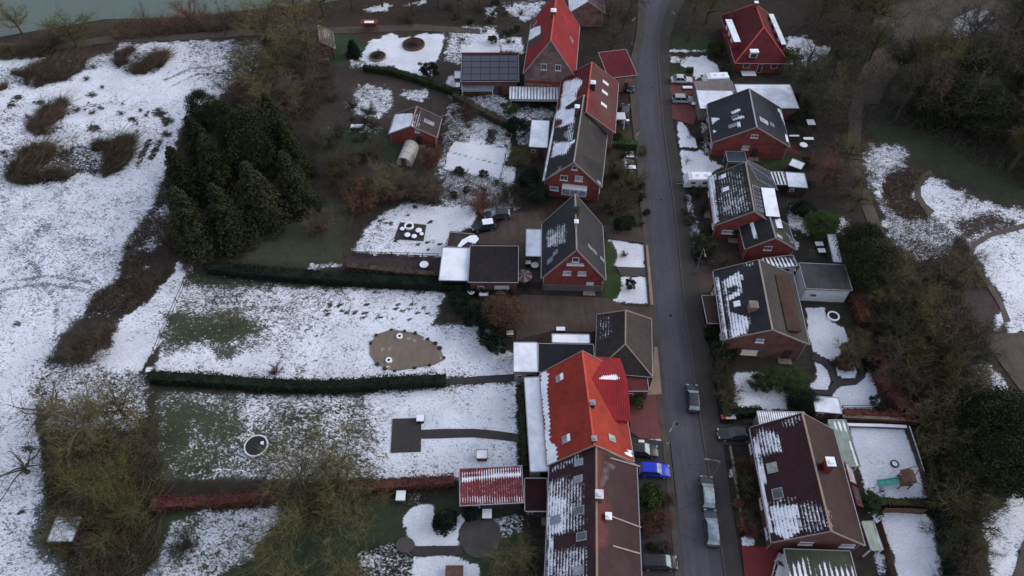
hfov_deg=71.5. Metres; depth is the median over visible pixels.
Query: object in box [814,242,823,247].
garden table
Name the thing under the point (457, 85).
shed
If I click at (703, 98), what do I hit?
garage
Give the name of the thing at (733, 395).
bush
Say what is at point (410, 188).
bare tree
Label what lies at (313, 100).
brushwood
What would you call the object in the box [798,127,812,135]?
garden plant
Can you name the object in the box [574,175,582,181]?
window
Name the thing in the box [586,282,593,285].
door
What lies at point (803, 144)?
garden table
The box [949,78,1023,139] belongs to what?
evergreen tree
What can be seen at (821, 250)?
garden table
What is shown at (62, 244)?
ground
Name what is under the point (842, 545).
window
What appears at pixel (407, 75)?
hedge
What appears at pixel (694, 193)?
garden plant
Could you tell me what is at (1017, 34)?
bare tree
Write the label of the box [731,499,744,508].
garden plant
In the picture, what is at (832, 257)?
shed
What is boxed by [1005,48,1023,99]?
bare tree
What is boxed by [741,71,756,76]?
crate
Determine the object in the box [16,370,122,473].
bare tree
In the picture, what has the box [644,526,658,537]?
garden plant
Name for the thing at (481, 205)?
bush
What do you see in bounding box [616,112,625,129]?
porch
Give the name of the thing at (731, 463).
garden plant
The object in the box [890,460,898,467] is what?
sand ring
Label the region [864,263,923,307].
bare tree
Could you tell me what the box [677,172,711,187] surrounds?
camper van
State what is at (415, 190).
garden plant
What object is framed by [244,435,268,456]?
trampoline
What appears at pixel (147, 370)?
box
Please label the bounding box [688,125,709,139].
bush
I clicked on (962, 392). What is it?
evergreen tree
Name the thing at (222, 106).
evergreen tree
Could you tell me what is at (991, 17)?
bare tree
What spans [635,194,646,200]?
garden plant
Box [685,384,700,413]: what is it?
parked car
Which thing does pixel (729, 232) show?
window
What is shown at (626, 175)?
bush
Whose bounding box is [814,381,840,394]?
path
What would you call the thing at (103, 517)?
bush
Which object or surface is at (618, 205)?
bush
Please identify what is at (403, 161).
door
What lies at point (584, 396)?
brick house
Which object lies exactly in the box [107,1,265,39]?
reeds
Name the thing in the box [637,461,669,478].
parked car
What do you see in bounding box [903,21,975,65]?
bare tree
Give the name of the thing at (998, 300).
path
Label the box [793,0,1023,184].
brushwood
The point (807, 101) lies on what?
garden plant
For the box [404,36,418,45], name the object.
bush
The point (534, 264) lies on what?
garden table
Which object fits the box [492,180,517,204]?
bush
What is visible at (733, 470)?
garden wall
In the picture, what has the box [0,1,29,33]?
bare tree
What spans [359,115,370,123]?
garden plant
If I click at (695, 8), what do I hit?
bare tree
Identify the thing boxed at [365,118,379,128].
garden plant
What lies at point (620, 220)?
bush
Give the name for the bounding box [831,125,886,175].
bare tree
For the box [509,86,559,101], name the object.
veranda
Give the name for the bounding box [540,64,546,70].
window
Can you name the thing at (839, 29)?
bare tree
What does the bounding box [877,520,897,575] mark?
fence
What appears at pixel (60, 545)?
bush
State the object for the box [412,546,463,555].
path
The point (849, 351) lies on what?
bush
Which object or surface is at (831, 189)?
bare tree
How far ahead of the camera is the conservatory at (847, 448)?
91.30 m
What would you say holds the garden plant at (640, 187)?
on the verge
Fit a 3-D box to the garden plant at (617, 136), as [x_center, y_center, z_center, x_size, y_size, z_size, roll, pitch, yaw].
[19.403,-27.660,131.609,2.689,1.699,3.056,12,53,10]
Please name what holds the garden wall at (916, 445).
on the ground
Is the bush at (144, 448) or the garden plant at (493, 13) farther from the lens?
the garden plant at (493, 13)
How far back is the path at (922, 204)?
123.47 m
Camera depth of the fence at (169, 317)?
106.03 m
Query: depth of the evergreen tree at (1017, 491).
86.33 m
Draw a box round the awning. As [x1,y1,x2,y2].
[860,521,883,556]
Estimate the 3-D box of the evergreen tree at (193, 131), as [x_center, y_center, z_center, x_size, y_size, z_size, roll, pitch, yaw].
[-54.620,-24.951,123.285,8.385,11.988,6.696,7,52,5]
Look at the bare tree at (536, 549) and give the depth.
83.84 m
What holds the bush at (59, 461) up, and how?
on the ground
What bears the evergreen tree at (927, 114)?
on the ground
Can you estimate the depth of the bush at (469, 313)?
103.56 m
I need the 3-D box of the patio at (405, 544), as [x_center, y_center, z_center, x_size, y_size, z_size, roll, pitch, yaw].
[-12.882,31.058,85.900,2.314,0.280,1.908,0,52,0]
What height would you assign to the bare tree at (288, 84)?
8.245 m
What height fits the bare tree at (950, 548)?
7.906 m
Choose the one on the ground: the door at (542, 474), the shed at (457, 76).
the shed at (457, 76)
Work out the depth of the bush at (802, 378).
98.18 m
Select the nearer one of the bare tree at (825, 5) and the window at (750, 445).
the window at (750, 445)
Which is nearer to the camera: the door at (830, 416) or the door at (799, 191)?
the door at (830, 416)
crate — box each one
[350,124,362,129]
[396,490,405,501]
[416,415,423,423]
[507,330,512,336]
[525,261,530,266]
[556,327,564,332]
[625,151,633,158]
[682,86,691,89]
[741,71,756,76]
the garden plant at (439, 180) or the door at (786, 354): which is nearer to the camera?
the door at (786, 354)
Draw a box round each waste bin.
[719,414,725,421]
[730,414,735,421]
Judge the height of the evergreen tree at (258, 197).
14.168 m
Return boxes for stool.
[415,228,421,233]
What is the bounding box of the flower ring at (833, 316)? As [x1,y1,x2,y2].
[827,311,839,321]
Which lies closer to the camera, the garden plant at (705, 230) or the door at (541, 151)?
the garden plant at (705, 230)
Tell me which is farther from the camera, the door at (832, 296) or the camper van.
the camper van
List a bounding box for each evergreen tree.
[164,146,209,214]
[168,185,231,266]
[181,87,225,133]
[182,115,224,171]
[196,133,243,206]
[205,182,263,259]
[214,99,255,161]
[215,103,291,180]
[236,160,292,241]
[260,92,299,146]
[272,119,317,179]
[273,150,326,222]
[901,64,987,126]
[940,416,1023,499]
[942,48,1004,107]
[944,381,1019,448]
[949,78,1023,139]
[956,382,1023,477]
[965,433,1023,502]
[991,389,1023,441]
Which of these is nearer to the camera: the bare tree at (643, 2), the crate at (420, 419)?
the crate at (420, 419)
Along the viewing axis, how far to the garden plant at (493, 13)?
158.39 m
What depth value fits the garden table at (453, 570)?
83.25 m
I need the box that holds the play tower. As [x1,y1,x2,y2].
[877,465,922,488]
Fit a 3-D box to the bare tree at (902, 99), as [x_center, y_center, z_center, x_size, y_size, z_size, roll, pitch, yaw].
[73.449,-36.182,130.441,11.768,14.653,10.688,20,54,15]
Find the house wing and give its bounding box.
[737,216,796,259]
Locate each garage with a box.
[460,52,518,94]
[468,245,518,293]
[513,342,537,381]
[538,343,594,373]
[693,81,735,98]
[695,90,733,120]
[734,84,799,119]
[752,410,804,425]
[794,262,852,301]
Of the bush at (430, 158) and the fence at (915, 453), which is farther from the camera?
the bush at (430, 158)
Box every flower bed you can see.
[369,51,385,61]
[402,37,424,50]
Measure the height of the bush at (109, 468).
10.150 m
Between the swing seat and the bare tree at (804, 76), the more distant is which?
the swing seat
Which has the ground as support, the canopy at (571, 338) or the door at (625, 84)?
the canopy at (571, 338)
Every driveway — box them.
[478,212,542,282]
[516,294,648,339]
[602,225,642,242]
[629,395,661,438]
[631,437,676,575]
[659,76,696,124]
[695,266,715,297]
[718,424,752,445]
[741,546,778,575]
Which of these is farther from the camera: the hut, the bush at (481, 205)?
the hut
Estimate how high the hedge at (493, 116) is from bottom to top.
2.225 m
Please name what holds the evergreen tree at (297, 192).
on the ground
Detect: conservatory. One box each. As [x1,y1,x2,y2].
[524,376,547,477]
[761,255,798,273]
[781,548,856,575]
[826,419,860,473]
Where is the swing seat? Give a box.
[360,19,377,31]
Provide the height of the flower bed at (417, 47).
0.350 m
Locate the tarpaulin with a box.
[457,235,478,246]
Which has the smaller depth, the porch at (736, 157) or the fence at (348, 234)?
the fence at (348, 234)
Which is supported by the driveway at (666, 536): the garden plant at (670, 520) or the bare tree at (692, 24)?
the garden plant at (670, 520)
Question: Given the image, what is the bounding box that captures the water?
[0,0,337,36]
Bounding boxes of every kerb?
[635,1,681,575]
[658,0,725,575]
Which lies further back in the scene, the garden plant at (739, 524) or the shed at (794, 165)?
the shed at (794, 165)
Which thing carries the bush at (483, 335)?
on the ground
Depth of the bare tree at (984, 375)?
96.14 m
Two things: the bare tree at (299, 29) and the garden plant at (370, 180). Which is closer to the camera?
the garden plant at (370, 180)
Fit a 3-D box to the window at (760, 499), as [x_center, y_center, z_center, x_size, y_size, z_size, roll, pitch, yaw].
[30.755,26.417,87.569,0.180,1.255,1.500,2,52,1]
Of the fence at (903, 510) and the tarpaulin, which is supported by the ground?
the fence at (903, 510)
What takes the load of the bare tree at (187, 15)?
on the ground
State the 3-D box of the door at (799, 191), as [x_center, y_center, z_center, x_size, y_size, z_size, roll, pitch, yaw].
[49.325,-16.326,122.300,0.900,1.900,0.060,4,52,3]
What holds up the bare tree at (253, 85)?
on the ground
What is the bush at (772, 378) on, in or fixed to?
on the ground
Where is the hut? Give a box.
[529,119,549,157]
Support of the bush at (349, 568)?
on the ground
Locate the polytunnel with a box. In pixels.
[396,139,418,166]
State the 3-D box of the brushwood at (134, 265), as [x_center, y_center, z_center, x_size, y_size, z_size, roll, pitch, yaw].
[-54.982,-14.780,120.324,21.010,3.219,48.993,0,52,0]
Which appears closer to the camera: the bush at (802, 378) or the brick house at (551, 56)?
the bush at (802, 378)
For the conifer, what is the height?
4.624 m
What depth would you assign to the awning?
83.96 m
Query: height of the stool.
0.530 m
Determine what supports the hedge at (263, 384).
on the ground
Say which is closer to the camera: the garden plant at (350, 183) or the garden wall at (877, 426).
the garden wall at (877, 426)
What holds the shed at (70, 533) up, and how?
on the ground
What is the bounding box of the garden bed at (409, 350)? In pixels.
[370,330,444,370]
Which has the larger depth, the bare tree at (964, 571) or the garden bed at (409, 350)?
the garden bed at (409, 350)
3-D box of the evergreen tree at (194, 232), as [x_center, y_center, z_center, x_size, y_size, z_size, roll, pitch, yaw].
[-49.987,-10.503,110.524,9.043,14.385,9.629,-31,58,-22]
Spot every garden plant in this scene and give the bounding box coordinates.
[319,157,342,177]
[325,90,341,101]
[334,151,360,171]
[336,146,360,163]
[342,178,361,191]
[343,176,371,195]
[346,100,357,107]
[346,115,357,120]
[349,134,358,141]
[350,123,364,132]
[351,172,371,186]
[356,128,373,141]
[357,147,366,162]
[358,147,381,160]
[358,175,385,192]
[359,100,376,119]
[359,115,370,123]
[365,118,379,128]
[366,182,389,204]
[369,135,384,150]
[384,186,404,201]
[386,179,407,196]
[404,178,428,202]
[411,189,434,205]
[419,170,445,194]
[444,3,452,8]
[452,13,459,18]
[454,166,464,174]
[462,17,473,23]
[462,186,470,192]
[475,5,485,13]
[479,169,488,177]
[486,16,496,22]
[487,35,497,43]
[488,7,499,15]
[490,0,499,5]
[501,28,514,35]
[613,132,623,141]
[621,145,634,156]
[633,178,647,190]
[635,145,647,154]
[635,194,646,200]
[643,208,650,215]
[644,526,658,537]
[646,541,657,552]
[657,511,670,530]
[658,539,673,554]
[660,512,673,525]
[662,491,676,504]
[684,213,695,223]
[686,230,698,243]
[689,188,699,197]
[690,248,701,259]
[693,245,707,257]
[697,225,710,234]
[698,203,709,212]
[727,459,735,468]
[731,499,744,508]
[736,520,745,531]
[739,509,748,520]
[789,110,806,123]
[794,92,809,100]
[797,94,809,106]
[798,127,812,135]
[801,155,816,167]
[802,100,811,106]
[803,109,814,117]
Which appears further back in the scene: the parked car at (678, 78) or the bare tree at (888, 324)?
the parked car at (678, 78)
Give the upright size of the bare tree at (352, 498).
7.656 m
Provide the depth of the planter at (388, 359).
101.97 m
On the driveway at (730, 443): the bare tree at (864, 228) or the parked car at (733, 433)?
the parked car at (733, 433)
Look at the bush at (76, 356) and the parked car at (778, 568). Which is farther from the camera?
the bush at (76, 356)
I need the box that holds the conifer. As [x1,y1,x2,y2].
[344,39,362,60]
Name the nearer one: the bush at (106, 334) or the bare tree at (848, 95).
the bush at (106, 334)
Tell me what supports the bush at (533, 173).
on the ground
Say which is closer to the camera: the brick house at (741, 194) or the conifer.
the brick house at (741, 194)
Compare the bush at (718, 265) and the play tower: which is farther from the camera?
the bush at (718, 265)
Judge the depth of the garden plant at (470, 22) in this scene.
156.22 m
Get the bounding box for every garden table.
[419,261,428,267]
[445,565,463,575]
[482,509,491,518]
[531,262,538,268]
[799,142,807,147]
[803,137,813,141]
[805,119,815,126]
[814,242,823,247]
[816,248,825,254]
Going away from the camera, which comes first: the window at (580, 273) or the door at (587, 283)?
the window at (580, 273)
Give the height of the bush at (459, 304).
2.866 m
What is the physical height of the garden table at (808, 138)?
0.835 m
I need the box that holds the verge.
[630,0,680,575]
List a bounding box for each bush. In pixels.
[21,17,75,57]
[25,441,161,566]
[26,527,71,568]
[32,433,100,497]
[40,324,110,371]
[53,439,112,500]
[53,501,109,559]
[55,426,152,511]
[63,524,130,575]
[69,483,124,522]
[75,319,121,361]
[80,462,132,505]
[90,498,138,539]
[100,417,163,471]
[110,417,168,487]
[153,523,202,572]
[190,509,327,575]
[286,531,389,575]
[300,205,347,237]
[311,117,354,150]
[337,175,375,213]
[355,133,393,160]
[372,49,381,56]
[398,4,417,25]
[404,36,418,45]
[414,173,453,204]
[417,61,439,77]
[417,139,445,166]
[431,508,457,537]
[446,287,470,313]
[456,103,480,122]
[459,181,499,217]
[461,301,492,327]
[462,506,479,522]
[475,319,504,347]
[479,517,543,575]
[483,335,507,355]
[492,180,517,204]
[500,101,519,114]
[502,115,529,137]
[508,145,533,166]
[516,166,540,188]
[518,183,550,204]
[599,178,639,215]
[603,157,632,181]
[610,161,650,191]
[613,213,636,231]
[625,277,636,289]
[631,396,644,410]
[639,480,663,512]
[640,507,670,536]
[673,52,689,68]
[680,207,695,216]
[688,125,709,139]
[693,233,720,257]
[702,325,720,343]
[702,354,735,387]
[708,38,725,56]
[708,341,741,364]
[709,251,735,268]
[712,380,748,411]
[720,63,735,77]
[734,469,760,500]
[735,456,754,476]
[743,520,762,539]
[746,372,773,392]
[763,368,788,393]
[770,363,816,396]
[779,46,804,72]
[782,384,825,417]
[786,198,817,217]
[802,209,841,239]
[830,354,858,371]
[832,330,876,368]
[837,213,876,239]
[845,325,887,359]
[861,489,882,514]
[862,356,884,372]
[869,393,890,411]
[934,475,961,506]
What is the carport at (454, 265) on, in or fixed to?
on the ground
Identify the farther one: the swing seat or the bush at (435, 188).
the swing seat
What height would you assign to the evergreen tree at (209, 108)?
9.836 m
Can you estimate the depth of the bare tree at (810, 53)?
144.83 m
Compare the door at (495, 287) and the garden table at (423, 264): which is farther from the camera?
the garden table at (423, 264)
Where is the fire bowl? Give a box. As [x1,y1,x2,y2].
[404,222,413,229]
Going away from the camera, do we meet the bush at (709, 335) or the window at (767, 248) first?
the bush at (709, 335)
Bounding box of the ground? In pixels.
[0,0,1023,575]
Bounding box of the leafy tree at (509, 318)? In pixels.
[479,290,531,333]
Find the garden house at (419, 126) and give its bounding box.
[388,106,441,148]
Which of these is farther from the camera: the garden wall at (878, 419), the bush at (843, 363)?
the bush at (843, 363)
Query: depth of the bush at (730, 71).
143.03 m
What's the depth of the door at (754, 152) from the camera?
128.42 m
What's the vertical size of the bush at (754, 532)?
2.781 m
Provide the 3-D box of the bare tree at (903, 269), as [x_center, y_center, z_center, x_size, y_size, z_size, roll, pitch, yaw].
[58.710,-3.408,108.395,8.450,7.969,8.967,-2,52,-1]
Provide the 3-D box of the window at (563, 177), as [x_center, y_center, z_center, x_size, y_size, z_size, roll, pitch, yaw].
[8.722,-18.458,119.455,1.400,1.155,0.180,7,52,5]
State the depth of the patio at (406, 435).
94.81 m
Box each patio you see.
[391,418,420,452]
[394,222,425,240]
[396,537,414,552]
[459,514,500,558]
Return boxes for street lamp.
[666,420,675,443]
[704,458,720,476]
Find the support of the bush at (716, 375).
on the ground
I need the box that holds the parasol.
[519,269,531,283]
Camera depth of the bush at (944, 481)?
87.66 m
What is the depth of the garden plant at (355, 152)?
127.70 m
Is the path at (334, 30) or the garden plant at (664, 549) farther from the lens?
the path at (334, 30)
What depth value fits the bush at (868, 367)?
100.20 m
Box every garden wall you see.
[728,446,743,526]
[840,414,917,425]
[847,423,906,429]
[909,426,923,472]
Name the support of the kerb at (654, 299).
on the ground
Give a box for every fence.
[145,265,191,366]
[343,211,354,257]
[351,251,438,257]
[841,405,919,418]
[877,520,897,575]
[880,507,926,514]
[906,423,931,498]
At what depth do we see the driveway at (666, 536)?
88.16 m
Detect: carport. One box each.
[438,247,469,284]
[525,229,540,262]
[698,295,719,332]
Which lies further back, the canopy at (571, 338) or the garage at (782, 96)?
the garage at (782, 96)
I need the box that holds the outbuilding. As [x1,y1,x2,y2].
[524,478,547,517]
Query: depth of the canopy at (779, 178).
122.75 m
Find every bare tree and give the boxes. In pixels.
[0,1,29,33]
[0,366,77,447]
[0,429,67,503]
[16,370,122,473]
[34,4,124,55]
[74,363,150,438]
[129,1,151,35]
[158,0,208,32]
[194,0,240,35]
[206,67,261,104]
[214,305,237,326]
[216,401,382,575]
[218,46,290,87]
[225,29,310,88]
[228,0,308,42]
[230,66,304,122]
[247,437,362,516]
[252,63,326,111]
[257,0,311,26]
[264,0,327,56]
[267,34,341,86]
[292,452,393,556]
[302,0,338,16]
[313,139,362,174]
[353,159,408,206]
[386,169,428,202]
[525,533,544,557]
[599,0,622,24]
[601,16,628,49]
[609,0,643,32]
[624,0,648,9]
[670,4,707,41]
[682,0,725,12]
[692,0,737,24]
[779,44,838,107]
[796,30,828,64]
[802,158,865,197]
[806,2,878,57]
[807,0,854,24]
[807,147,860,184]
[809,61,865,120]
[812,30,869,78]
[812,73,864,130]
[817,47,875,91]
[826,0,880,26]
[826,164,876,203]
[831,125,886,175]
[831,221,895,265]
[834,0,883,46]
[834,172,893,211]
[835,235,904,291]
[857,6,908,60]
[859,286,932,349]
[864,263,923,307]
[868,0,914,29]
[869,332,942,396]
[872,239,921,283]
[876,307,938,373]
[881,29,933,83]
[883,56,944,120]
[890,232,932,282]
[895,27,947,89]
[897,355,960,419]
[898,266,962,319]
[901,284,965,331]
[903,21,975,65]
[904,314,984,384]
[905,238,954,272]
[905,383,984,460]
[909,52,969,122]
[917,464,990,526]
[917,518,985,575]
[918,469,1019,547]
[920,34,990,91]
[924,372,1008,428]
[926,297,1004,367]
[930,546,988,575]
[933,245,997,286]
[939,360,1004,394]
[939,432,994,492]
[942,56,1009,126]
[945,4,999,53]
[952,327,1016,384]
[953,0,1010,45]
[959,35,1023,97]
[959,527,1010,574]
[967,481,1003,514]
[973,88,1023,143]
[978,22,1023,72]
[999,16,1023,70]
[1001,0,1023,33]
[1002,0,1023,28]
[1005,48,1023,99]
[1006,122,1023,171]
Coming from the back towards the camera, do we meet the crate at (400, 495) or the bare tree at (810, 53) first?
the bare tree at (810, 53)
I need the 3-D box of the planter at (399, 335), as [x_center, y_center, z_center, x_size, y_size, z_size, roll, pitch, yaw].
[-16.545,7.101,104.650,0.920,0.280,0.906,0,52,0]
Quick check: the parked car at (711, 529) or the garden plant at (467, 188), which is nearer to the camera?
the parked car at (711, 529)
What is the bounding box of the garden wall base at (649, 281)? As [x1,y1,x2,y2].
[646,245,653,305]
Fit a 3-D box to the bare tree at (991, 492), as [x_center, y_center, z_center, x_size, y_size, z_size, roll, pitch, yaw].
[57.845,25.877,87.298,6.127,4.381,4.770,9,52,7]
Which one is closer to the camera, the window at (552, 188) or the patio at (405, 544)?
the patio at (405, 544)
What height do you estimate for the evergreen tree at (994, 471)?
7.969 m
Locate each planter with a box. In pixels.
[386,357,391,362]
[396,333,402,338]
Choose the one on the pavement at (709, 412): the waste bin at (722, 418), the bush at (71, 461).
the waste bin at (722, 418)
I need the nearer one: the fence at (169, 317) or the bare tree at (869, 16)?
the fence at (169, 317)
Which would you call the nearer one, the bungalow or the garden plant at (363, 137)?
the bungalow
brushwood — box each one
[0,43,96,90]
[0,119,152,187]
[19,87,82,135]
[35,409,174,575]
[80,118,234,318]
[105,35,182,74]
[228,30,338,119]
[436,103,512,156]
[440,164,520,211]
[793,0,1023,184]
[870,261,1007,575]
[882,162,992,290]
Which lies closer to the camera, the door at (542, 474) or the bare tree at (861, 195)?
the door at (542, 474)
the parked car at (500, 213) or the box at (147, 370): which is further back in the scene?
the parked car at (500, 213)
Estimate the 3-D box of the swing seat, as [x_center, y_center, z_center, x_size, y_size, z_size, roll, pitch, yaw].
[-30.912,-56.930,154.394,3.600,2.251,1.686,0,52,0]
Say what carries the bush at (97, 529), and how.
on the ground
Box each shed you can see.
[46,516,87,546]
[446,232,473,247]
[454,71,460,84]
[455,82,459,89]
[459,465,523,511]
[783,172,807,196]
[786,158,804,172]
[810,396,842,420]
[823,234,842,263]
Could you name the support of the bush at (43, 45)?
on the ground
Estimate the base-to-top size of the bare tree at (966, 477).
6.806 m
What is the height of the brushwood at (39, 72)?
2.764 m
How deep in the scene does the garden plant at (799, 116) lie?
134.41 m
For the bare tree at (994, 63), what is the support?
on the ground
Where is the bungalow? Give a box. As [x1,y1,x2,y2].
[595,310,652,377]
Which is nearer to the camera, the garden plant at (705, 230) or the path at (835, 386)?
the path at (835, 386)
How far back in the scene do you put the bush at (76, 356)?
101.69 m
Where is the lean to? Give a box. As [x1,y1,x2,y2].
[461,83,493,98]
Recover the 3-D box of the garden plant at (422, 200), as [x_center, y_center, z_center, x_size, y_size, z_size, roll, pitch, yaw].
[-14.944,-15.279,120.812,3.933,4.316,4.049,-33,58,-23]
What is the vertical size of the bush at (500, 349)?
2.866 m
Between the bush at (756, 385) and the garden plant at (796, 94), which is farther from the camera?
the garden plant at (796, 94)
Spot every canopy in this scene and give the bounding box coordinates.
[552,333,589,343]
[770,171,787,193]
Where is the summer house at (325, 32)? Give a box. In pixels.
[307,25,335,60]
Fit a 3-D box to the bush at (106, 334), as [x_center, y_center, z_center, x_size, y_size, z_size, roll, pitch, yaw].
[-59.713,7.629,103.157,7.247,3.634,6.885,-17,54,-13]
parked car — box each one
[471,218,496,232]
[484,208,510,220]
[620,103,630,118]
[626,85,635,92]
[632,441,657,458]
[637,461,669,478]
[641,552,677,571]
[670,74,692,84]
[671,93,693,103]
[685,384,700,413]
[698,475,715,509]
[702,509,720,547]
[716,425,750,441]
[771,553,786,575]
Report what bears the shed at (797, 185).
on the ground
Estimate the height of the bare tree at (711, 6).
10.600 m
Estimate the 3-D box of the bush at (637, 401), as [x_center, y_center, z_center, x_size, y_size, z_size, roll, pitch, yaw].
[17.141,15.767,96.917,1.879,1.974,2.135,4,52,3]
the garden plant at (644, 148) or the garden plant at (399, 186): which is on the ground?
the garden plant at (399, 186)
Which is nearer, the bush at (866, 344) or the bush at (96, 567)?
the bush at (96, 567)
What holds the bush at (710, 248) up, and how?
on the ground
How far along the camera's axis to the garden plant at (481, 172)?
125.67 m
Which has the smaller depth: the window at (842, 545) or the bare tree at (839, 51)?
the window at (842, 545)
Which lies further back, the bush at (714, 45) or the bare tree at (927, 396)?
the bush at (714, 45)
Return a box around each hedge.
[144,369,446,394]
[149,488,286,513]
[204,259,447,292]
[346,261,438,277]
[350,472,454,494]
[362,63,460,95]
[445,281,511,296]
[451,91,509,129]
[515,388,528,467]
[611,138,637,149]
[686,66,693,72]
[705,320,733,416]
[730,405,762,419]
[842,407,906,420]
[846,293,873,325]
[862,496,936,511]
[864,350,919,424]
[912,427,941,493]
[932,507,967,575]
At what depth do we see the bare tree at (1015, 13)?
148.60 m
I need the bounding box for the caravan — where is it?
[701,72,729,80]
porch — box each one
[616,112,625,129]
[722,151,746,168]
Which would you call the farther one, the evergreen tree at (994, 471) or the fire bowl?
the fire bowl
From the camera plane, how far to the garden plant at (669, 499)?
88.83 m
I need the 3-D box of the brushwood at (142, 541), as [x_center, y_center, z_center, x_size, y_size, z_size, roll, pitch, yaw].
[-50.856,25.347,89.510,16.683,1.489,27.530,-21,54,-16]
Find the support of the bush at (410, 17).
on the ground
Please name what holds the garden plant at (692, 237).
on the ground
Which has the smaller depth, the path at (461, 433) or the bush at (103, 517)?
the bush at (103, 517)
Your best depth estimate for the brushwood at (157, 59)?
147.13 m
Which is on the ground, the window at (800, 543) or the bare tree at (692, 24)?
the bare tree at (692, 24)
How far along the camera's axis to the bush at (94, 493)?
85.16 m
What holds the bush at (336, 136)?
on the ground
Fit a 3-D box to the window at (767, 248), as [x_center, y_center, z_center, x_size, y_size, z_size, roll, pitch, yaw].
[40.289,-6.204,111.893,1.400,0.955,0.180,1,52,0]
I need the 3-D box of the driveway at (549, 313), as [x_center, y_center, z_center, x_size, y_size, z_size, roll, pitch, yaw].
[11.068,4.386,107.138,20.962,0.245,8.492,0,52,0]
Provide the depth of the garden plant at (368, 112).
136.41 m
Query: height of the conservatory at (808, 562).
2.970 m
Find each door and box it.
[400,158,406,165]
[416,136,422,144]
[494,286,508,289]
[497,86,501,94]
[499,504,506,510]
[536,512,543,517]
[538,149,543,157]
[540,472,546,477]
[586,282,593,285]
[623,82,628,91]
[731,230,739,238]
[750,148,758,156]
[756,64,762,72]
[781,350,791,358]
[795,189,802,196]
[824,414,835,420]
[827,294,836,301]
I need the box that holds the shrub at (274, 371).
[267,361,283,375]
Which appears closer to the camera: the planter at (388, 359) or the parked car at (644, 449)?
the parked car at (644, 449)
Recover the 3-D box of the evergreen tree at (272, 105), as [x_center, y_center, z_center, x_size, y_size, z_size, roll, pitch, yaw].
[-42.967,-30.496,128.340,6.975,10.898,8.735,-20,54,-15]
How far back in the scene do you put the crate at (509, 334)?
104.52 m
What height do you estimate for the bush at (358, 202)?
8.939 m
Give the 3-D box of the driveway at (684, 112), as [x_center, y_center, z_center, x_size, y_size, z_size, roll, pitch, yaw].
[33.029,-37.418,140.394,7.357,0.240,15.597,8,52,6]
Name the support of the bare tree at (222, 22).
on the ground
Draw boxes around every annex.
[598,49,637,91]
[626,376,649,399]
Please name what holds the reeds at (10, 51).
on the ground
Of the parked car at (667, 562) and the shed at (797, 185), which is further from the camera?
the shed at (797, 185)
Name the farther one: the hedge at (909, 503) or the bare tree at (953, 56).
the bare tree at (953, 56)
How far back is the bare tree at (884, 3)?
148.82 m
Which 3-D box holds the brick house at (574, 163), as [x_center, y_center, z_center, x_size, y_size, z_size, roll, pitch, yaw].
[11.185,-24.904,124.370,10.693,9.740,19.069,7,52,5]
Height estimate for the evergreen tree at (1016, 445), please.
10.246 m
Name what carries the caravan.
on the ground
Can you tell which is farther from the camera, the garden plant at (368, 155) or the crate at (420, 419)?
the garden plant at (368, 155)
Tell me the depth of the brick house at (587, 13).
154.06 m
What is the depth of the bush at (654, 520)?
86.11 m
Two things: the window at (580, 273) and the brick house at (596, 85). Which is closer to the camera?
the window at (580, 273)
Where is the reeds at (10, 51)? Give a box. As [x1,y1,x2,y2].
[0,36,54,61]
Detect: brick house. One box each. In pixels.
[523,0,579,101]
[538,194,605,295]
[539,350,634,465]
[541,446,641,575]
[542,95,607,200]
[553,62,618,149]
[568,0,604,26]
[703,88,789,161]
[704,159,779,243]
[710,259,809,364]
[721,1,789,72]
[748,412,865,552]
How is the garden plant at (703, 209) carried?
on the ground
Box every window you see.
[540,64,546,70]
[549,186,558,191]
[555,64,560,70]
[560,175,567,180]
[562,271,570,275]
[571,257,578,262]
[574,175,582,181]
[577,271,585,275]
[721,230,733,234]
[740,350,757,355]
[741,146,748,150]
[748,441,753,454]
[754,339,764,343]
[759,497,764,509]
[763,246,772,250]
[764,525,770,539]
[797,542,813,545]
[838,544,855,548]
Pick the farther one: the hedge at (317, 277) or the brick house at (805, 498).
the hedge at (317, 277)
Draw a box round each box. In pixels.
[145,366,154,374]
[476,449,487,460]
[479,290,488,298]
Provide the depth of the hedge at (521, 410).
94.94 m
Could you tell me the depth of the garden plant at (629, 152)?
129.18 m
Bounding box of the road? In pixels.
[636,0,723,575]
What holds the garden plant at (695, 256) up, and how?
on the ground
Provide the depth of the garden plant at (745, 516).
87.44 m
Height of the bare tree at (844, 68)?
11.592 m
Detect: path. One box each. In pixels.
[0,24,479,49]
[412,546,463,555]
[421,429,518,441]
[446,374,513,383]
[616,267,645,275]
[811,354,864,385]
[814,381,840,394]
[847,48,906,287]
[863,0,991,103]
[915,170,934,214]
[969,224,1023,321]
[981,333,1023,392]
[1014,541,1023,575]
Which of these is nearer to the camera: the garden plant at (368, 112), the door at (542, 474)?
the door at (542, 474)
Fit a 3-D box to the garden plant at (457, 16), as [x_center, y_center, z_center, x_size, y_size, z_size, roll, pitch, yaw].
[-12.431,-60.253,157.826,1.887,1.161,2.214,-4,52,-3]
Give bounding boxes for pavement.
[647,347,661,394]
[659,0,742,575]
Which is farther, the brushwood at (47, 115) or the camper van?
the brushwood at (47, 115)
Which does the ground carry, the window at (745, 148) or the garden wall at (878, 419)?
the garden wall at (878, 419)

